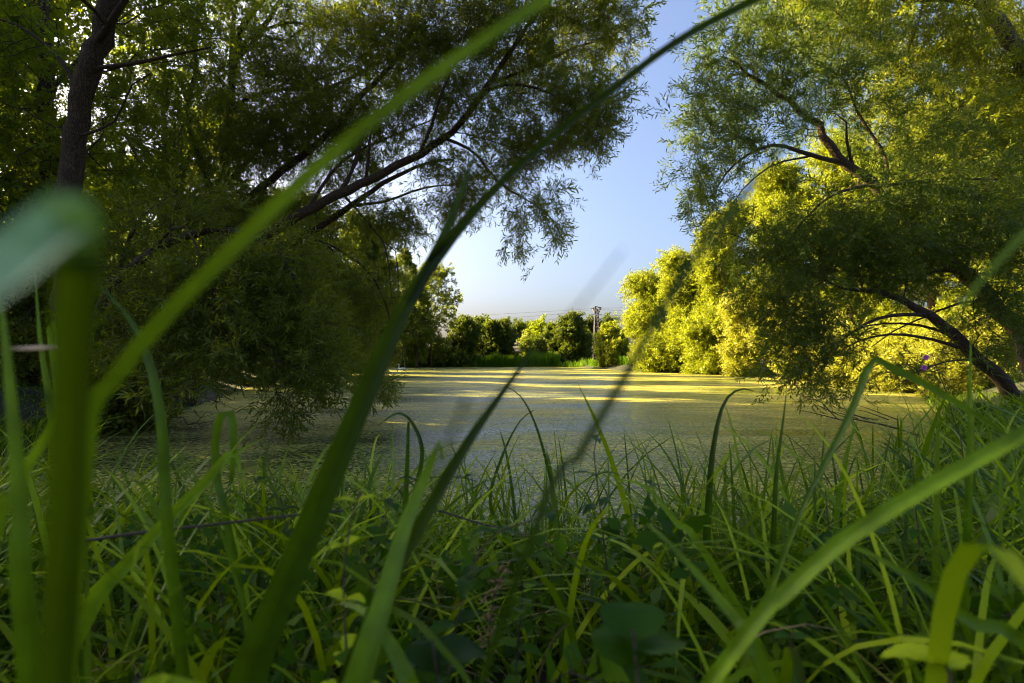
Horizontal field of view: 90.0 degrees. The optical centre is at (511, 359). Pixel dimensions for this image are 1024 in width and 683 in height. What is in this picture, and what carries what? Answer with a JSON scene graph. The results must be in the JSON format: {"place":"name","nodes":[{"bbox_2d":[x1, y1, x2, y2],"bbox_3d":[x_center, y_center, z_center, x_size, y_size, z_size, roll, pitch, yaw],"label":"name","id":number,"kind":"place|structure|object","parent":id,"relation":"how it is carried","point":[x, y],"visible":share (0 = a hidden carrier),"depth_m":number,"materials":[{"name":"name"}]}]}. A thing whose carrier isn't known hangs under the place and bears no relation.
{"place":"outdoors","nodes":[
{"label":"outdoors","id":0,"kind":"place"},
{"bbox_2d":[0,367,953,604],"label":"pond","id":1,"kind":"structure","parent":0,"point":[550,396],"depth_m":10.82,"materials":[{"name":"liquid"}]},
{"bbox_2d":[99,383,914,530],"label":"floating leaves","id":2,"kind":"object","parent":1,"relation":"on","point":[521,457],"visible":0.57,"depth_m":8.03,"materials":[{"name":"plant"}]},
{"bbox_2d":[474,348,560,366],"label":"reeds","id":3,"kind":"object","parent":1,"relation":"on","point":[548,359],"visible":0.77,"depth_m":105.34,"materials":[{"name":"green plant"}]},
{"bbox_2d":[558,357,590,366],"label":"reeds","id":4,"kind":"object","parent":1,"relation":"on","point":[579,364],"visible":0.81,"depth_m":100.40,"materials":[{"name":"green plant"}]},
{"bbox_2d":[801,399,918,436],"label":"dead branch","id":5,"kind":"object","parent":1,"relation":"on","point":[831,412],"visible":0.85,"depth_m":9.80,"materials":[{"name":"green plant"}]},
{"bbox_2d":[0,358,1023,682],"bbox_3d":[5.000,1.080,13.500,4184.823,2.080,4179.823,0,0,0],"label":"ground","id":6,"kind":"structure","parent":0,"point":[210,394],"depth_m":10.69,"materials":[{"name":"green plant"}]},
{"bbox_2d":[0,298,37,682],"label":"grass blade","id":7,"kind":"object","parent":6,"relation":"on","point":[23,608],"depth_m":0.40,"materials":[{"name":"green plant"}]},
{"bbox_2d":[0,424,47,540],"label":"grass blade","id":8,"kind":"object","parent":6,"relation":"on","point":[32,458],"depth_m":0.42,"materials":[{"name":"green plant"}]},
{"bbox_2d":[0,192,101,682],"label":"grass blade","id":9,"kind":"object","parent":6,"relation":"on","point":[41,232],"depth_m":0.14,"materials":[{"name":"green plant"}]},
{"bbox_2d":[10,346,49,350],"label":"dry leaf","id":10,"kind":"object","parent":9,"relation":"attached to","point":[28,348],"visible":0.58,"depth_m":0.55,"materials":[{"name":"plant"}]},
{"bbox_2d":[34,273,84,682],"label":"grass blade","id":11,"kind":"object","parent":6,"relation":"on","point":[81,662],"depth_m":1.00,"materials":[{"name":"green plant"}]},
{"bbox_2d":[0,0,136,361],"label":"bank poplar","id":12,"kind":"object","parent":6,"relation":"on","point":[40,185],"visible":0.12,"depth_m":14.11,"materials":[{"name":"green plant"}]},
{"bbox_2d":[0,13,145,263],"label":"bank poplar","id":13,"kind":"object","parent":6,"relation":"on","point":[88,180],"visible":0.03,"depth_m":25.32,"materials":[{"name":"green plant"}]},
{"bbox_2d":[0,207,152,387],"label":"bank bush","id":14,"kind":"object","parent":6,"relation":"on","point":[27,365],"visible":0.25,"depth_m":13.03,"materials":[{"name":"green plant"}]},
{"bbox_2d":[0,0,175,306],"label":"dark poplar","id":15,"kind":"object","parent":6,"relation":"on","point":[48,84],"visible":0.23,"depth_m":15.80,"materials":[{"name":"green plant"}]},
{"bbox_2d":[0,380,194,448],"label":"grass","id":16,"kind":"structure","parent":6,"relation":"on","point":[25,429],"depth_m":9.63,"materials":[{"name":"green plant"}]},
{"bbox_2d":[31,335,182,437],"bbox_3d":[-8.271,0.648,10.787,2.253,2.460,2.586,0,0,-27],"label":"bank bush","id":17,"kind":"object","parent":6,"relation":"on","point":[130,421],"visible":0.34,"depth_m":10.20,"materials":[{"name":"green plant"}]},
{"bbox_2d":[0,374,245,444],"bbox_3d":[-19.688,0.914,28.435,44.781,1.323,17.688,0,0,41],"label":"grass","id":18,"kind":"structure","parent":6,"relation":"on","point":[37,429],"depth_m":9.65,"materials":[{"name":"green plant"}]},
{"bbox_2d":[99,285,189,678],"bbox_3d":[-0.567,0.374,0.805,0.160,0.986,0.036,0,0,-16],"label":"grass blade","id":19,"kind":"object","parent":6,"relation":"on","point":[172,575],"depth_m":0.80,"materials":[{"name":"green plant"}]},
{"bbox_2d":[79,452,241,651],"bbox_3d":[-0.698,0.528,0.858,0.496,0.751,0.032,0,0,5],"label":"grass blade","id":20,"kind":"object","parent":6,"relation":"on","point":[106,584],"depth_m":0.85,"materials":[{"name":"green plant"}]},
{"bbox_2d":[100,242,222,396],"bbox_3d":[-12.699,-1.225,16.995,5.114,6.128,5.080,0,0,0],"label":"bank bush","id":21,"kind":"object","parent":6,"relation":"on","point":[176,385],"visible":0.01,"depth_m":17.06,"materials":[{"name":"green plant"}]},
{"bbox_2d":[0,0,327,309],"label":"tall poplar","id":22,"kind":"object","parent":6,"relation":"on","point":[84,75],"visible":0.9,"depth_m":12.16,"materials":[{"name":"green plant"}]},
{"bbox_2d":[134,673,198,682],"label":"dock","id":23,"kind":"object","parent":6,"relation":"on","point":[162,678],"visible":1,"depth_m":0.43,"materials":[{"name":"green plant"}]},
{"bbox_2d":[84,5,251,297],"bbox_3d":[-18.473,-9.102,26.852,8.907,19.657,6.764,0,0,0],"label":"bank poplar","id":24,"kind":"object","parent":6,"relation":"on","point":[99,195],"visible":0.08,"depth_m":26.12,"materials":[{"name":"green plant"}]},
{"bbox_2d":[130,101,285,367],"bbox_3d":[-19.785,-7.707,32.835,9.346,19.254,8.104,0,0,34],"label":"bank willow","id":25,"kind":"object","parent":6,"relation":"on","point":[211,198],"visible":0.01,"depth_m":31.93,"materials":[{"name":"green plant"}]},
{"bbox_2d":[88,509,343,541],"bbox_3d":[-0.605,0.339,1.046,0.501,0.013,0.014,0,0,-23],"label":"bramble stem","id":26,"kind":"object","parent":6,"relation":"on","point":[175,528],"visible":0.7,"depth_m":1.04,"materials":[{"name":"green plant"}]},
{"bbox_2d":[39,160,410,448],"bbox_3d":[-5.516,-1.077,9.791,6.949,5.452,4.356,0,0,-10],"label":"willow","id":27,"kind":"object","parent":6,"relation":"on","point":[272,299],"visible":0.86,"depth_m":9.22,"materials":[{"name":"green plant"}]},
{"bbox_2d":[211,411,249,634],"bbox_3d":[-0.579,0.536,1.113,0.135,0.852,0.016,0,0,-18],"label":"grass blade","id":28,"kind":"object","parent":6,"relation":"on","point":[215,440],"depth_m":1.10,"materials":[{"name":"green plant"}]},
{"bbox_2d":[65,0,407,405],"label":"stemmed willow","id":29,"kind":"object","parent":6,"relation":"on","point":[285,15],"visible":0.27,"depth_m":16.17,"materials":[{"name":"green plant"}]},
{"bbox_2d":[211,293,332,386],"bbox_3d":[-14.238,-0.977,29.657,7.395,6.623,7.164,0,0,-27],"label":"bank bush","id":30,"kind":"object","parent":6,"relation":"on","point":[249,381],"visible":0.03,"depth_m":29.06,"materials":[{"name":"green plant"}]},
{"bbox_2d":[252,476,322,677],"bbox_3d":[-0.615,0.693,1.412,0.172,0.749,0.155,0,0,27],"label":"nettle","id":31,"kind":"object","parent":6,"relation":"on","point":[287,532],"visible":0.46,"depth_m":1.40,"materials":[{"name":"green plant"}]},
{"bbox_2d":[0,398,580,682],"bbox_3d":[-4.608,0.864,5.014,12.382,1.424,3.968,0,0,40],"label":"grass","id":32,"kind":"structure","parent":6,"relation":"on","point":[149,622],"depth_m":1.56,"materials":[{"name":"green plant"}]},
{"bbox_2d":[236,185,357,371],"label":"bank willow","id":33,"kind":"object","parent":6,"relation":"on","point":[332,235],"visible":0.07,"depth_m":43.72,"materials":[{"name":"green plant"}]},
{"bbox_2d":[76,0,553,682],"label":"grass blade","id":34,"kind":"object","parent":6,"relation":"on","point":[192,288],"depth_m":0.27,"materials":[{"name":"green plant"}]},
{"bbox_2d":[322,490,386,682],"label":"nettle","id":35,"kind":"object","parent":6,"relation":"on","point":[346,641],"visible":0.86,"depth_m":0.75,"materials":[{"name":"green plant"}]},
{"bbox_2d":[328,209,414,372],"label":"bank willow","id":36,"kind":"object","parent":6,"relation":"on","point":[372,249],"visible":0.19,"depth_m":56.75,"materials":[{"name":"green plant"}]},
{"bbox_2d":[340,601,418,682],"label":"grass blade","id":37,"kind":"object","parent":6,"relation":"on","point":[403,669],"depth_m":0.60,"materials":[{"name":"green plant"}]},
{"bbox_2d":[343,439,442,682],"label":"grass blade","id":38,"kind":"object","parent":6,"relation":"on","point":[364,654],"depth_m":0.56,"materials":[{"name":"green plant"}]},
{"bbox_2d":[378,412,423,635],"bbox_3d":[-0.325,0.629,1.519,0.136,0.948,0.046,0,0,0],"label":"grass blade","id":39,"kind":"object","parent":6,"relation":"on","point":[405,501],"depth_m":1.50,"materials":[{"name":"green plant"}]},
{"bbox_2d":[145,0,666,393],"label":"leaning willow","id":40,"kind":"object","parent":6,"relation":"on","point":[421,56],"visible":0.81,"depth_m":13.98,"materials":[{"name":"green plant"}]},
{"bbox_2d":[389,340,429,367],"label":"bank bush","id":41,"kind":"object","parent":6,"relation":"on","point":[412,365],"visible":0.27,"depth_m":96.34,"materials":[{"name":"green plant"}]},
{"bbox_2d":[395,248,424,367],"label":"birch","id":42,"kind":"object","parent":6,"relation":"on","point":[416,312],"visible":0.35,"depth_m":81.57,"materials":[{"name":"green plant"}]},
{"bbox_2d":[346,473,476,637],"bbox_3d":[-0.261,0.660,1.303,0.342,0.736,0.096,0,0,0],"label":"loosestrife","id":43,"kind":"object","parent":6,"relation":"on","point":[394,506],"visible":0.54,"depth_m":1.30,"materials":[{"name":"green plant"}]},
{"bbox_2d":[398,285,437,367],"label":"birch","id":44,"kind":"object","parent":6,"relation":"on","point":[415,348],"visible":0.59,"depth_m":89.52,"materials":[{"name":"green plant"}]},
{"bbox_2d":[337,342,534,682],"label":"grass blade","id":45,"kind":"object","parent":6,"relation":"on","point":[450,470],"depth_m":0.62,"materials":[{"name":"green plant"}]},
{"bbox_2d":[409,262,463,367],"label":"birch","id":46,"kind":"object","parent":6,"relation":"on","point":[442,275],"visible":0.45,"depth_m":94.68,"materials":[{"name":"green plant"}]},
{"bbox_2d":[405,634,486,682],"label":"dock","id":47,"kind":"object","parent":6,"relation":"on","point":[425,655],"visible":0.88,"depth_m":0.67,"materials":[{"name":"green plant"}]},
{"bbox_2d":[421,338,474,366],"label":"bank bush","id":48,"kind":"object","parent":6,"relation":"on","point":[441,359],"visible":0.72,"depth_m":99.86,"materials":[{"name":"green plant"}]},
{"bbox_2d":[445,313,484,366],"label":"alder","id":49,"kind":"object","parent":6,"relation":"on","point":[467,331],"visible":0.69,"depth_m":102.69,"materials":[{"name":"green plant"}]},
{"bbox_2d":[472,313,488,353],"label":"alder","id":50,"kind":"object","parent":6,"relation":"on","point":[478,319],"visible":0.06,"depth_m":112.01,"materials":[{"name":"green plant"}]},
{"bbox_2d":[424,506,557,682],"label":"nettle","id":51,"kind":"object","parent":6,"relation":"on","point":[465,585],"visible":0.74,"depth_m":0.95,"materials":[{"name":"green plant"}]},
{"bbox_2d":[478,316,506,358],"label":"alder","id":52,"kind":"object","parent":6,"relation":"on","point":[488,338],"visible":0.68,"depth_m":108.17,"materials":[{"name":"green plant"}]},
{"bbox_2d":[227,0,762,682],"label":"grass blade","id":53,"kind":"object","parent":6,"relation":"on","point":[257,650],"depth_m":0.70,"materials":[{"name":"green plant"}]},
{"bbox_2d":[477,561,512,682],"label":"seed head","id":54,"kind":"object","parent":6,"relation":"on","point":[489,615],"visible":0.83,"depth_m":1.00},
{"bbox_2d":[367,250,623,682],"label":"grass blade","id":55,"kind":"object","parent":6,"relation":"on","point":[464,403],"depth_m":0.19,"materials":[{"name":"green plant"}]},
{"bbox_2d":[489,316,520,358],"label":"alder","id":56,"kind":"object","parent":6,"relation":"on","point":[503,325],"visible":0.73,"depth_m":107.74,"materials":[{"name":"green plant"}]},
{"bbox_2d":[439,509,577,557],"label":"bramble stem","id":57,"kind":"object","parent":6,"relation":"on","point":[458,516],"visible":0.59,"depth_m":1.30,"materials":[{"name":"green plant"}]},
{"bbox_2d":[488,410,533,655],"bbox_3d":[-0.002,0.727,1.919,0.171,1.082,0.046,0,0,0],"label":"grass blade","id":58,"kind":"object","parent":6,"relation":"on","point":[498,523],"depth_m":1.90,"materials":[{"name":"green plant"}]},
{"bbox_2d":[0,483,1023,682],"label":"undergrowth","id":59,"kind":"object","parent":6,"relation":"on","point":[612,671],"visible":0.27,"depth_m":1.22,"materials":[{"name":"green plant"}]},
{"bbox_2d":[509,317,527,355],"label":"distant tree","id":60,"kind":"object","parent":6,"relation":"on","point":[520,325],"visible":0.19,"depth_m":192.87,"materials":[{"name":"green plant"}]},
{"bbox_2d":[499,547,543,682],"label":"nettle","id":61,"kind":"object","parent":6,"relation":"on","point":[517,666],"visible":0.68,"depth_m":1.10,"materials":[{"name":"green plant"}]},
{"bbox_2d":[517,334,548,355],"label":"bush","id":62,"kind":"object","parent":6,"relation":"on","point":[525,345],"visible":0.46,"depth_m":111.98,"materials":[{"name":"green plant"}]},
{"bbox_2d":[509,388,561,557],"bbox_3d":[0.084,0.635,1.703,0.220,1.096,0.037,0,0,-11],"label":"grass blade","id":63,"kind":"object","parent":6,"relation":"on","point":[543,451],"depth_m":1.70,"materials":[{"name":"green plant"}]},
{"bbox_2d":[527,314,552,337],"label":"distant tree","id":64,"kind":"object","parent":6,"relation":"on","point":[536,328],"visible":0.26,"depth_m":188.42,"materials":[{"name":"green plant"}]},
{"bbox_2d":[541,322,562,364],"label":"alder","id":65,"kind":"object","parent":6,"relation":"on","point":[545,335],"visible":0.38,"depth_m":110.78,"materials":[{"name":"green plant"}]},
{"bbox_2d":[548,308,593,363],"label":"alder","id":66,"kind":"object","parent":6,"relation":"on","point":[575,345],"visible":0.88,"depth_m":106.25,"materials":[{"name":"green plant"}]},
{"bbox_2d":[583,314,603,358],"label":"distant tree","id":67,"kind":"object","parent":6,"relation":"on","point":[590,322],"visible":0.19,"depth_m":312.08,"materials":[{"name":"green plant"}]},
{"bbox_2d":[591,306,601,358],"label":"pylon","id":68,"kind":"object","parent":6,"relation":"on","point":[597,315],"visible":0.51,"depth_m":288.70,"materials":[{"name":"metal"}]},
{"bbox_2d":[563,430,642,603],"bbox_3d":[0.240,0.611,1.343,0.220,0.863,0.196,0,0,-15],"label":"weed plant","id":69,"kind":"object","parent":6,"relation":"on","point":[609,563],"visible":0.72,"depth_m":1.32,"materials":[{"name":"green plant"}]},
{"bbox_2d":[588,354,628,366],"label":"reeds","id":70,"kind":"object","parent":6,"relation":"on","point":[623,360],"visible":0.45,"depth_m":80.66,"materials":[{"name":"green plant"}]},
{"bbox_2d":[591,320,630,368],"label":"willow bush","id":71,"kind":"object","parent":6,"relation":"on","point":[610,343],"visible":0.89,"depth_m":83.09,"materials":[{"name":"green plant"}]},
{"bbox_2d":[590,601,687,682],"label":"dock","id":72,"kind":"object","parent":6,"relation":"on","point":[629,634],"visible":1,"depth_m":0.63,"materials":[{"name":"green plant"}]},
{"bbox_2d":[614,263,672,367],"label":"goat willow","id":73,"kind":"object","parent":6,"relation":"on","point":[637,316],"visible":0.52,"depth_m":66.21,"materials":[{"name":"green plant"}]},
{"bbox_2d":[627,476,665,593],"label":"nettle","id":74,"kind":"object","parent":6,"relation":"on","point":[650,482],"visible":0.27,"depth_m":1.50,"materials":[{"name":"green plant"}]},
{"bbox_2d":[627,321,693,372],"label":"willow bush","id":75,"kind":"object","parent":6,"relation":"on","point":[650,358],"visible":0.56,"depth_m":58.23,"materials":[{"name":"green plant"}]},
{"bbox_2d":[477,37,850,682],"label":"grass blade","id":76,"kind":"object","parent":6,"relation":"on","point":[641,346],"depth_m":0.26,"materials":[{"name":"green plant"}]},
{"bbox_2d":[652,244,707,367],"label":"goat willow","id":77,"kind":"object","parent":6,"relation":"on","point":[670,267],"visible":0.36,"depth_m":59.74,"materials":[{"name":"green plant"}]},
{"bbox_2d":[616,479,779,682],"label":"grass blade","id":78,"kind":"object","parent":6,"relation":"on","point":[729,594],"depth_m":1.00,"materials":[{"name":"green plant"}]},
{"bbox_2d":[676,304,731,374],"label":"willow bush","id":79,"kind":"object","parent":6,"relation":"on","point":[703,354],"visible":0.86,"depth_m":51.34,"materials":[{"name":"green plant"}]},
{"bbox_2d":[646,523,778,682],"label":"grass blade","id":80,"kind":"object","parent":6,"relation":"on","point":[758,658],"depth_m":0.56,"materials":[{"name":"green plant"}]},
{"bbox_2d":[687,198,759,357],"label":"white willow","id":81,"kind":"object","parent":6,"relation":"on","point":[704,274],"visible":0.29,"depth_m":54.64,"materials":[{"name":"green plant"}]},
{"bbox_2d":[697,388,753,682],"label":"grass blade","id":82,"kind":"object","parent":6,"relation":"on","point":[707,510],"depth_m":1.60,"materials":[{"name":"green plant"}]},
{"bbox_2d":[713,287,779,376],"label":"willow bush","id":83,"kind":"object","parent":6,"relation":"on","point":[733,351],"visible":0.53,"depth_m":46.09,"materials":[{"name":"green plant"}]},
{"bbox_2d":[767,391,786,635],"bbox_3d":[0.769,0.587,1.511,0.071,0.988,0.028,0,0,40],"label":"grass blade","id":84,"kind":"object","parent":6,"relation":"on","point":[774,513],"depth_m":1.50,"materials":[{"name":"green plant"}]},
{"bbox_2d":[734,151,820,366],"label":"white willow","id":85,"kind":"object","parent":6,"relation":"on","point":[772,187],"visible":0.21,"depth_m":48.05,"materials":[{"name":"green plant"}]},
{"bbox_2d":[773,629,811,682],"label":"nettle","id":86,"kind":"object","parent":6,"relation":"on","point":[794,634],"visible":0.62,"depth_m":0.80,"materials":[{"name":"green plant"}]},
{"bbox_2d":[763,303,860,380],"bbox_3d":[21.807,-1.178,36.803,6.916,7.295,7.013,0,0,-42],"label":"willow bush","id":87,"kind":"object","parent":6,"relation":"on","point":[800,338],"visible":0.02,"depth_m":36.26,"materials":[{"name":"green plant"}]},
{"bbox_2d":[809,490,856,682],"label":"nettle","id":88,"kind":"object","parent":6,"relation":"on","point":[844,659],"visible":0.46,"depth_m":1.20,"materials":[{"name":"green plant"}]},
{"bbox_2d":[647,0,1023,417],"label":"arching willow","id":89,"kind":"object","parent":6,"relation":"on","point":[920,212],"visible":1,"depth_m":13.49,"materials":[{"name":"green plant"}]},
{"bbox_2d":[810,315,885,388],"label":"willow bush","id":90,"kind":"object","parent":6,"relation":"on","point":[847,369],"visible":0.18,"depth_m":26.36,"materials":[{"name":"green plant"}]},
{"bbox_2d":[791,123,914,333],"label":"white willow","id":91,"kind":"object","parent":6,"relation":"on","point":[829,170],"visible":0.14,"depth_m":43.00,"materials":[{"name":"green plant"}]},
{"bbox_2d":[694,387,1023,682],"bbox_3d":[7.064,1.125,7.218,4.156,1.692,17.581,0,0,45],"label":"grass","id":92,"kind":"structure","parent":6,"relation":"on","point":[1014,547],"depth_m":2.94,"materials":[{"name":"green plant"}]},
{"bbox_2d":[700,426,1023,682],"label":"grass blade","id":93,"kind":"object","parent":6,"relation":"on","point":[801,576],"depth_m":0.53,"materials":[{"name":"green plant"}]},
{"bbox_2d":[733,355,1006,682],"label":"grass blade","id":94,"kind":"object","parent":6,"relation":"on","point":[858,393],"depth_m":0.95,"materials":[{"name":"green plant"}]},
{"bbox_2d":[845,312,929,393],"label":"willow bush","id":95,"kind":"object","parent":6,"relation":"on","point":[881,346],"visible":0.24,"depth_m":23.34,"materials":[{"name":"green plant"}]},
{"bbox_2d":[763,0,1023,273],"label":"pale willow","id":96,"kind":"object","parent":6,"relation":"on","point":[968,48],"visible":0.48,"depth_m":18.30,"materials":[{"name":"green plant"}]},
{"bbox_2d":[884,442,931,628],"bbox_3d":[1.197,0.656,1.506,0.159,0.828,0.121,0,0,0],"label":"nettle","id":97,"kind":"object","parent":6,"relation":"on","point":[914,533],"visible":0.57,"depth_m":1.50,"materials":[{"name":"green plant"}]},
{"bbox_2d":[850,101,994,332],"bbox_3d":[29.240,-7.925,37.056,11.277,22.149,10.653,0,0,0],"label":"white willow","id":98,"kind":"object","parent":6,"relation":"on","point":[936,301],"visible":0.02,"depth_m":35.84,"materials":[{"name":"green plant"}]},
{"bbox_2d":[824,537,1023,651],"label":"grass blade","id":99,"kind":"object","parent":6,"relation":"on","point":[1012,634],"depth_m":0.62,"materials":[{"name":"green plant"}]},
{"bbox_2d":[878,641,972,682],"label":"dock","id":100,"kind":"object","parent":6,"relation":"on","point":[914,650],"visible":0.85,"depth_m":0.62,"materials":[{"name":"green plant"}]},
{"bbox_2d":[921,354,986,590],"bbox_3d":[1.641,0.566,1.890,0.284,1.177,0.117,0,0,-18],"label":"willowherb","id":101,"kind":"object","parent":6,"relation":"on","point":[925,357],"visible":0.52,"depth_m":1.90,"materials":[{"name":"green plant"}]},
{"bbox_2d":[886,305,1023,397],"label":"willow bush","id":102,"kind":"object","parent":6,"relation":"on","point":[956,375],"visible":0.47,"depth_m":19.38,"materials":[{"name":"green plant"}]},
{"bbox_2d":[957,337,973,679],"bbox_3d":[1.077,0.463,1.219,0.013,1.032,0.050,0,0,8],"label":"grass blade","id":103,"kind":"object","parent":6,"relation":"on","point":[967,529],"depth_m":1.21,"materials":[{"name":"green plant"}]},
{"bbox_2d":[909,372,1023,439],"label":"grass","id":104,"kind":"structure","parent":6,"relation":"on","point":[979,396],"depth_m":12.87,"materials":[{"name":"green plant"}]},
{"bbox_2d":[923,395,1023,517],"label":"undergrowth","id":105,"kind":"object","parent":6,"relation":"on","point":[963,436],"visible":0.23,"depth_m":7.65,"materials":[{"name":"green plant"}]},
{"bbox_2d":[928,65,1023,367],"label":"white willow","id":106,"kind":"object","parent":6,"relation":"on","point":[988,256],"visible":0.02,"depth_m":31.10,"materials":[{"name":"green plant"}]},
{"bbox_2d":[949,232,1023,322],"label":"grass blade","id":107,"kind":"object","parent":6,"relation":"on","point":[1011,246],"depth_m":0.26,"materials":[{"name":"green plant"}]},
{"bbox_2d":[21,0,1023,358],"label":"sky","id":108,"kind":"structure","parent":0,"point":[622,211],"materials":[{"name":"blue"}]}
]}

